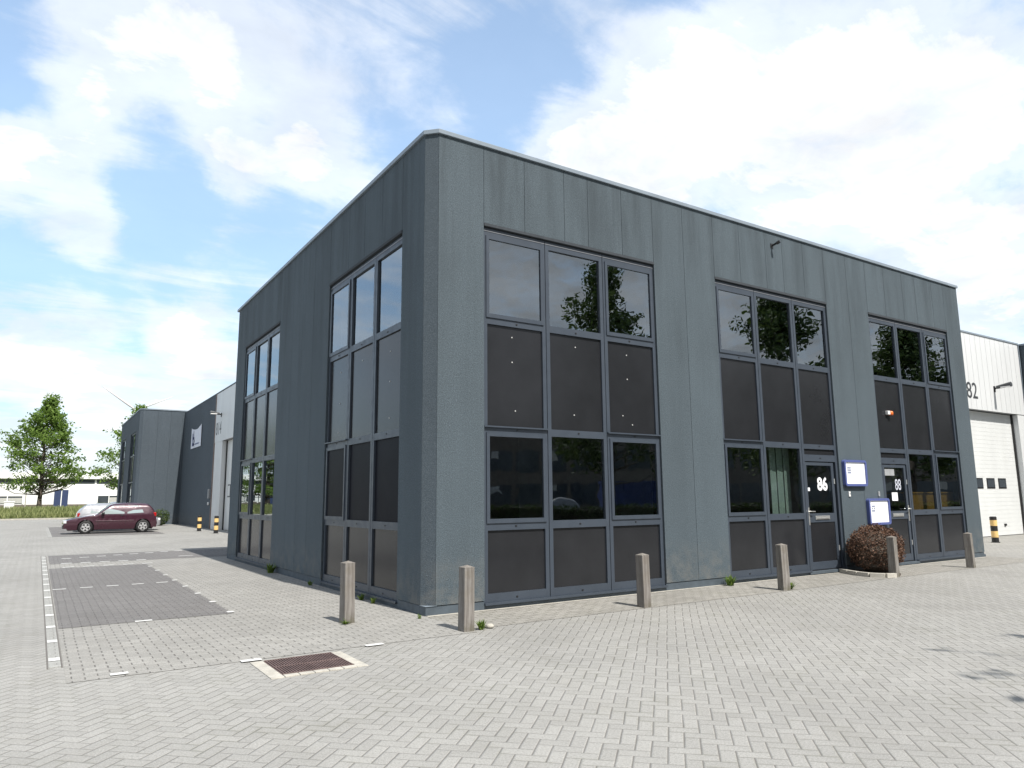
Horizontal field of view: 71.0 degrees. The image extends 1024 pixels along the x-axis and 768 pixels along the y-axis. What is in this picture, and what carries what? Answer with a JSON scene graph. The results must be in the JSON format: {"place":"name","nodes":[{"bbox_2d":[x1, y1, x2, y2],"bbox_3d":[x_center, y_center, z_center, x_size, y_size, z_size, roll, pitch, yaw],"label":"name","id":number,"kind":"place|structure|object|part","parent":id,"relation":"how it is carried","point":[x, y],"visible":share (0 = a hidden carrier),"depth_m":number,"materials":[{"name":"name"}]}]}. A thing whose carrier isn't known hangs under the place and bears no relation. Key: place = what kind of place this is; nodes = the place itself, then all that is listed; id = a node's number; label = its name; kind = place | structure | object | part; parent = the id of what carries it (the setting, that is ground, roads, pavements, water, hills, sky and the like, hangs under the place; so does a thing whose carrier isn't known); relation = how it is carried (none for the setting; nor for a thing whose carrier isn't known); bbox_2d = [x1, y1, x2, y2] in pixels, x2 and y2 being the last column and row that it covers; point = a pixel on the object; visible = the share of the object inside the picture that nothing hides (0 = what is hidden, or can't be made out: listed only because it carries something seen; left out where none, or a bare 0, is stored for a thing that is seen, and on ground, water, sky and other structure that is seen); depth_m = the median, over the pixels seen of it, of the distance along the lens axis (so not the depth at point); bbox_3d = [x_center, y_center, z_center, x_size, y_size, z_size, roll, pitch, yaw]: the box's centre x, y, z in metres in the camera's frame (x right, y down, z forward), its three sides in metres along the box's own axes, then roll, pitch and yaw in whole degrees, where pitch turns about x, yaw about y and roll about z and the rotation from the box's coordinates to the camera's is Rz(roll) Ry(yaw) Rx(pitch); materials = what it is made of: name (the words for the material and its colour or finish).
{"place":"outdoors","nodes":[
{"label":"outdoors","id":0,"kind":"place"},
{"bbox_2d":[0,504,82,518],"bbox_3d":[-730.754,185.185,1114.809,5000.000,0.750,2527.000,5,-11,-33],"label":"grass verge ground","id":1,"kind":"structure","parent":0,"point":[38,517],"depth_m":68.52,"materials":[{"name":"green plant"}]},
{"bbox_2d":[4,502,14,507],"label":"utility cabinet","id":2,"kind":"object","parent":1,"relation":"on","point":[9,504],"visible":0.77,"depth_m":75.45,"materials":[{"name":"white plastic"}]},
{"bbox_2d":[0,392,96,506],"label":"broadleaf tree","id":3,"kind":"object","parent":1,"relation":"on","point":[50,411],"visible":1,"depth_m":78.89,"materials":[{"name":"green plant"}]},
{"bbox_2d":[88,403,146,489],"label":"broadleaf tree","id":4,"kind":"object","parent":1,"relation":"on","point":[100,470],"visible":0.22,"depth_m":84.25,"materials":[{"name":"green plant"}]},
{"bbox_2d":[102,386,174,413],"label":"wind turbine","id":5,"kind":"object","parent":1,"relation":"on","point":[125,402],"visible":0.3,"depth_m":620.04,"materials":[{"name":"white paint"}]},
{"bbox_2d":[0,472,118,507],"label":"white industrial building","id":6,"kind":"structure","parent":0,"point":[88,490],"depth_m":126.26,"materials":[{"name":"grey metal"}]},
{"bbox_2d":[0,479,22,482],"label":"strip window","id":7,"kind":"structure","parent":6,"relation":"in","point":[1,480],"depth_m":121.87,"materials":[{"name":"black glass"}]},
{"bbox_2d":[0,496,22,503],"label":"window","id":8,"kind":"structure","parent":6,"relation":"in","point":[17,499],"depth_m":121.91,"materials":[{"name":"paint"}]},
{"bbox_2d":[53,490,68,506],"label":"double door","id":9,"kind":"structure","parent":6,"relation":"in","point":[60,497],"depth_m":125.74,"materials":[{"name":"blue metal"}]},
{"bbox_2d":[66,480,94,483],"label":"strip window","id":10,"kind":"structure","parent":6,"relation":"in","point":[84,481],"depth_m":128.09,"materials":[{"name":"black glass"}]},
{"bbox_2d":[97,495,116,502],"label":"window","id":11,"kind":"structure","parent":6,"relation":"in","point":[100,498],"depth_m":129.47,"materials":[{"name":"paint"}]},
{"bbox_2d":[97,480,117,483],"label":"strip window","id":12,"kind":"structure","parent":6,"relation":"in","point":[98,481],"depth_m":129.57,"materials":[{"name":"black glass"}]},
{"bbox_2d":[0,519,1023,767],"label":"paved yard","id":13,"kind":"structure","parent":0,"point":[920,671],"depth_m":6.01,"materials":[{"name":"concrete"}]},
{"bbox_2d":[0,518,68,519],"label":"road kerb","id":14,"kind":"structure","parent":13,"relation":"on","point":[35,519],"depth_m":67.61,"materials":[{"name":"concrete"}]},
{"bbox_2d":[46,528,51,537],"bbox_3d":[-25.411,8.102,39.355,0.160,0.001,15.500,5,-11,-33],"label":"edge strip","id":15,"kind":"object","parent":13,"relation":"on","point":[48,533],"visible":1,"depth_m":37.25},
{"bbox_2d":[41,556,60,667],"bbox_3d":[-9.289,3.988,14.318,0.105,0.027,17.620,5,-11,-33],"label":"edge strip","id":16,"kind":"object","parent":13,"relation":"on","point":[52,648],"visible":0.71,"depth_m":9.49,"materials":[{"name":"grey concrete"}]},
{"bbox_2d":[41,559,62,668],"bbox_3d":[-9.278,3.986,14.301,0.133,0.026,17.660,5,-11,-33],"label":"edge strip joint","id":17,"kind":"object","parent":13,"relation":"on","point":[55,622],"visible":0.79,"depth_m":9.35,"materials":[{"name":"grey concrete"}]},
{"bbox_2d":[48,527,161,536],"bbox_3d":[-23.770,8.407,41.356,4.800,0.001,15.700,5,-11,-33],"label":"dark parking bay","id":18,"kind":"object","parent":13,"relation":"on","point":[57,532],"visible":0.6,"depth_m":37.67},
{"bbox_2d":[61,502,156,533],"bbox_3d":[-21.049,7.008,37.638,4.326,1.561,2.037,5,-11,-33],"label":"parked car","id":19,"kind":"object","parent":18,"relation":"on","point":[116,516],"visible":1,"depth_m":37.14,"materials":[{"name":"red metal"}]},
{"bbox_3d":[-20.613,6.480,37.087,1.082,0.448,0.173,5,-11,-33],"label":"side window","id":20,"kind":"part","parent":19,"relation":"part of","materials":[{"name":"grey"}]},
{"bbox_3d":[-19.731,6.558,37.661,0.756,0.448,0.175,5,-11,-33],"label":"side window","id":21,"kind":"part","parent":19,"relation":"part of","materials":[{"name":"grey"}]},
{"bbox_2d":[75,503,159,530],"bbox_3d":[-22.168,7.481,40.450,4.244,1.532,1.998,5,-11,-33],"label":"parked car","id":22,"kind":"object","parent":18,"relation":"on","point":[90,509],"visible":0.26,"depth_m":39.21,"materials":[{"name":"silver metal"}]},
{"bbox_2d":[155,508,169,525],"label":"dark bush","id":23,"kind":"object","parent":13,"relation":"on","point":[165,517],"visible":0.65,"depth_m":48.11,"materials":[{"name":"green plant"}]},
{"bbox_2d":[116,408,231,523],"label":"neighbour office block","id":24,"kind":"structure","parent":13,"relation":"on","point":[150,462],"depth_m":51.21,"materials":[{"name":"metal"}]},
{"bbox_2d":[197,515,201,530],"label":"striped bollard","id":25,"kind":"object","parent":13,"relation":"on","point":[199,521],"visible":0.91,"depth_m":38.76,"materials":[{"name":"black plastic"}]},
{"bbox_2d":[214,516,218,532],"bbox_3d":[-14.845,7.055,36.042,0.270,0.860,0.270,5,-11,-33],"label":"striped bollard","id":26,"kind":"object","parent":13,"relation":"on","point":[216,520],"visible":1,"depth_m":35.97,"materials":[{"name":"black plastic"}]},
{"bbox_2d":[46,556,475,682],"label":"parking pavement","id":27,"kind":"structure","parent":13,"relation":"on","point":[273,614],"depth_m":9.06,"materials":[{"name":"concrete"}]},
{"bbox_2d":[48,548,226,563],"bbox_3d":[-10.835,5.145,21.586,5.200,0.001,3.600,5,-11,-33],"label":"dark parking bay","id":28,"kind":"object","parent":27,"relation":"on","point":[87,558],"visible":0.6,"depth_m":21.30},
{"bbox_2d":[49,564,231,628],"bbox_3d":[-7.628,3.888,13.871,2.120,0.001,10.000,5,-11,-33],"label":"dark parking bay","id":29,"kind":"object","parent":27,"relation":"on","point":[99,600],"visible":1,"depth_m":12.09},
{"bbox_2d":[42,550,383,675],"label":"bay markings","id":30,"kind":"object","parent":27,"relation":"on","point":[53,659],"visible":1,"depth_m":9.70,"materials":[{"name":"white brick"}]},
{"bbox_2d":[264,562,276,572],"bbox_3d":[-5.390,4.099,16.058,0.404,0.239,0.307,5,-11,-33],"label":"weed tuft","id":31,"kind":"object","parent":27,"relation":"on","point":[270,569],"visible":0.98,"depth_m":16.01,"materials":[{"name":"green plant"}]},
{"bbox_2d":[339,561,354,623],"bbox_3d":[-2.178,2.797,9.496,0.152,0.900,0.152,7,-11,-41],"label":"wooden bollard","id":32,"kind":"object","parent":27,"relation":"on","point":[347,593],"visible":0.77,"depth_m":9.45,"materials":[{"name":"wood"}]},
{"bbox_2d":[357,592,363,599],"bbox_3d":[-2.432,3.422,11.587,0.164,0.118,0.126,-8,-12,39],"label":"weed tuft","id":33,"kind":"object","parent":27,"relation":"on","point":[361,597],"visible":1,"depth_m":11.56,"materials":[{"name":"green plant"}]},
{"bbox_2d":[458,565,474,631],"bbox_3d":[-0.562,2.686,8.849,0.152,0.890,0.152,6,-11,-35],"label":"wooden bollard","id":34,"kind":"object","parent":27,"relation":"on","point":[466,600],"visible":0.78,"depth_m":8.80,"materials":[{"name":"wood"}]},
{"bbox_2d":[250,651,367,679],"bbox_3d":[-2.007,2.772,7.080,0.935,0.047,0.812,5,-11,-33],"label":"drain grate","id":35,"kind":"object","parent":13,"relation":"on","point":[271,669],"visible":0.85,"depth_m":7.01,"materials":[{"name":"brown metal"}]},
{"bbox_2d":[475,620,487,629],"bbox_3d":[-0.385,2.969,8.886,0.172,0.130,0.167,5,-11,-33],"label":"weed tuft","id":36,"kind":"object","parent":13,"relation":"on","point":[481,625],"visible":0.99,"depth_m":8.87,"materials":[{"name":"green plant"}]},
{"bbox_2d":[486,623,493,627],"bbox_3d":[-0.276,3.025,8.985,0.107,0.050,0.108,5,-11,-33],"label":"loose stone","id":37,"kind":"object","parent":13,"relation":"on","point":[490,625],"visible":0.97,"depth_m":8.95,"materials":[{"name":"stone"}]},
{"bbox_2d":[178,330,1023,536],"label":"warehouse hall","id":38,"kind":"structure","parent":13,"relation":"on","point":[997,439],"depth_m":29.23,"materials":[{"name":"white metal"}]},
{"bbox_2d":[191,424,201,448],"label":"banner","id":39,"kind":"object","parent":38,"relation":"attached to","point":[196,438],"visible":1,"depth_m":47.48,"materials":[{"name":"white fabric"}]},
{"bbox_2d":[210,411,221,416],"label":"wall lamp","id":40,"kind":"object","parent":38,"relation":"attached to","point":[214,412],"visible":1,"depth_m":41.24,"materials":[{"name":"black plastic"}]},
{"bbox_2d":[223,439,232,529],"bbox_3d":[-14.598,5.297,38.176,0.078,4.960,5.580,5,-11,-33],"label":"sectional door","id":41,"kind":"structure","parent":38,"relation":"in","point":[230,443],"depth_m":39.93,"materials":[{"name":"white metal"}]},
{"bbox_2d":[969,411,1023,536],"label":"sectional door","id":42,"kind":"structure","parent":38,"relation":"in","point":[996,474],"depth_m":28.28,"materials":[{"name":"white metal"}]},
{"bbox_2d":[993,382,1011,391],"bbox_3d":[19.335,0.114,28.286,0.188,0.343,0.632,5,-11,-33],"label":"wall lamp","id":43,"kind":"object","parent":38,"relation":"attached to","point":[1007,384],"visible":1,"depth_m":28.23,"materials":[{"name":"black plastic"}]},
{"bbox_2d":[227,129,985,615],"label":"office building","id":44,"kind":"structure","parent":13,"relation":"on","point":[515,379],"depth_m":13.28,"materials":[{"name":"painted concrete"},{"name":"glass"},{"name":"blue grey aluminium"}]},
{"bbox_2d":[770,240,780,248],"bbox_3d":[5.610,-2.978,15.271,0.081,0.131,0.219,6,-11,-36],"label":"wall hook","id":45,"kind":"object","parent":44,"relation":"attached to","point":[774,244],"depth_m":15.27,"materials":[{"name":"black metal"}]},
{"bbox_2d":[768,447,791,513],"bbox_3d":[5.637,2.053,15.039,1.000,1.580,0.050,5,-11,-33],"label":"vertical blind","id":46,"kind":"object","parent":44,"relation":"attached to","point":[779,480],"visible":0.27,"depth_m":15.02,"materials":[{"name":"green fabric"}]},
{"bbox_2d":[805,462,847,574],"bbox_3d":[6.548,2.797,15.119,1.290,2.280,0.151,5,-11,-33],"label":"entrance door","id":47,"kind":"structure","parent":44,"relation":"in","point":[825,547],"depth_m":15.10,"materials":[{"name":"grey metal"}]},
{"bbox_2d":[841,460,867,485],"bbox_3d":[7.553,1.964,15.819,0.840,0.570,0.073,5,-11,-33],"label":"notice sign","id":48,"kind":"object","parent":44,"relation":"attached to","point":[854,472],"visible":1,"depth_m":15.79,"materials":[{"name":"white plastic"}]},
{"bbox_2d":[866,498,891,524],"bbox_3d":[8.235,2.861,16.121,0.830,0.580,0.073,5,-11,-33],"label":"notice sign","id":49,"kind":"object","parent":44,"relation":"attached to","point":[878,511],"visible":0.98,"depth_m":16.09,"materials":[{"name":"white plastic"}]},
{"bbox_2d":[885,411,892,414],"bbox_3d":[8.945,0.685,17.006,0.192,0.105,0.109,5,-11,-33],"label":"alarm beacon","id":50,"kind":"object","parent":44,"relation":"attached to","point":[888,412],"visible":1,"depth_m":16.98,"materials":[{"name":"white plastic"}]},
{"bbox_2d":[882,464,899,510],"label":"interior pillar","id":51,"kind":"structure","parent":44,"relation":"on","point":[890,486],"depth_m":18.48,"materials":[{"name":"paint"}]},
{"bbox_2d":[882,465,919,564],"bbox_3d":[8.986,3.027,16.691,1.250,2.280,0.151,5,-11,-33],"label":"entrance door","id":52,"kind":"structure","parent":44,"relation":"in","point":[900,520],"depth_m":16.76,"materials":[{"name":"grey metal"}]},
{"bbox_2d":[886,492,953,509],"bbox_3d":[10.564,3.579,18.337,2.460,1.620,0.580,5,-11,-33],"label":"reception counter","id":53,"kind":"object","parent":44,"relation":"on","point":[921,500],"visible":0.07,"depth_m":18.06,"materials":[{"name":"orange wood"}]},
{"bbox_2d":[408,556,1023,628],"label":"wall foot pavement","id":54,"kind":"structure","parent":13,"relation":"on","point":[509,616],"depth_m":11.62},
{"bbox_2d":[635,553,651,607],"bbox_3d":[1.944,2.953,10.632,0.152,0.880,0.152,5,-11,-36],"label":"wooden bollard","id":55,"kind":"object","parent":54,"relation":"on","point":[643,582],"visible":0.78,"depth_m":10.59,"materials":[{"name":"wood"}]},
{"bbox_2d":[428,557,982,616],"bbox_3d":[5.530,3.824,14.187,15.980,0.001,0.081,5,-11,-33],"label":"wall foot strip","id":56,"kind":"object","parent":54,"relation":"on","point":[660,591],"depth_m":11.92,"materials":[{"name":"concrete"}]},
{"bbox_2d":[724,574,735,585],"bbox_3d":[3.970,3.557,13.057,0.305,0.205,0.370,-1,-9,1],"label":"weed tuft","id":57,"kind":"object","parent":54,"relation":"on","point":[731,582],"visible":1,"depth_m":13.00,"materials":[{"name":"green plant"}]},
{"bbox_2d":[775,543,790,590],"bbox_3d":[4.676,3.205,12.395,0.152,0.890,0.152,2,-9,-19],"label":"wooden bollard","id":58,"kind":"object","parent":54,"relation":"on","point":[783,574],"visible":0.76,"depth_m":12.35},
{"bbox_2d":[839,569,896,577],"bbox_3d":[7.093,3.852,14.504,0.397,0.135,1.227,5,-11,-33],"label":"kerb edging","id":59,"kind":"object","parent":54,"relation":"on","point":[868,574],"visible":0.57,"depth_m":14.22,"materials":[{"name":"concrete"}]},
{"bbox_2d":[853,569,900,574],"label":"planting soil","id":60,"kind":"structure","parent":54,"relation":"on","point":[861,570],"depth_m":14.94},
{"bbox_2d":[845,523,905,571],"bbox_3d":[7.614,3.424,15.041,1.259,1.020,1.089,5,-11,-33],"label":"clipped shrub","id":61,"kind":"object","parent":60,"relation":"on","point":[866,546],"visible":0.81,"depth_m":14.76,"materials":[{"name":"brown plant"}]},
{"bbox_2d":[886,536,899,576],"bbox_3d":[7.569,3.473,14.266,0.152,0.900,0.152,5,-10,-39],"label":"wooden bollard","id":62,"kind":"object","parent":54,"relation":"on","point":[892,555],"visible":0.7,"depth_m":14.22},
{"bbox_2d":[963,532,975,567],"bbox_3d":[10.136,3.728,15.912,0.152,0.870,0.152,6,-11,-43],"label":"wooden bollard","id":63,"kind":"object","parent":54,"relation":"on","point":[969,550],"visible":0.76,"depth_m":15.87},
{"bbox_2d":[989,516,999,542],"bbox_3d":[16.216,4.892,24.151,0.270,0.860,0.270,5,-11,-33],"label":"striped bollard","id":64,"kind":"object","parent":13,"relation":"on","point":[994,529],"visible":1,"depth_m":24.09,"materials":[{"name":"black plastic"}]},
{"bbox_2d":[969,344,1023,414],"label":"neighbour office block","id":65,"kind":"structure","parent":13,"relation":"on","point":[1021,349],"depth_m":30.15,"materials":[{"name":"metal"}]},
{"bbox_2d":[0,0,1023,472],"label":"sky","id":66,"kind":"structure","parent":0,"point":[161,161],"materials":[{"name":"blue"}]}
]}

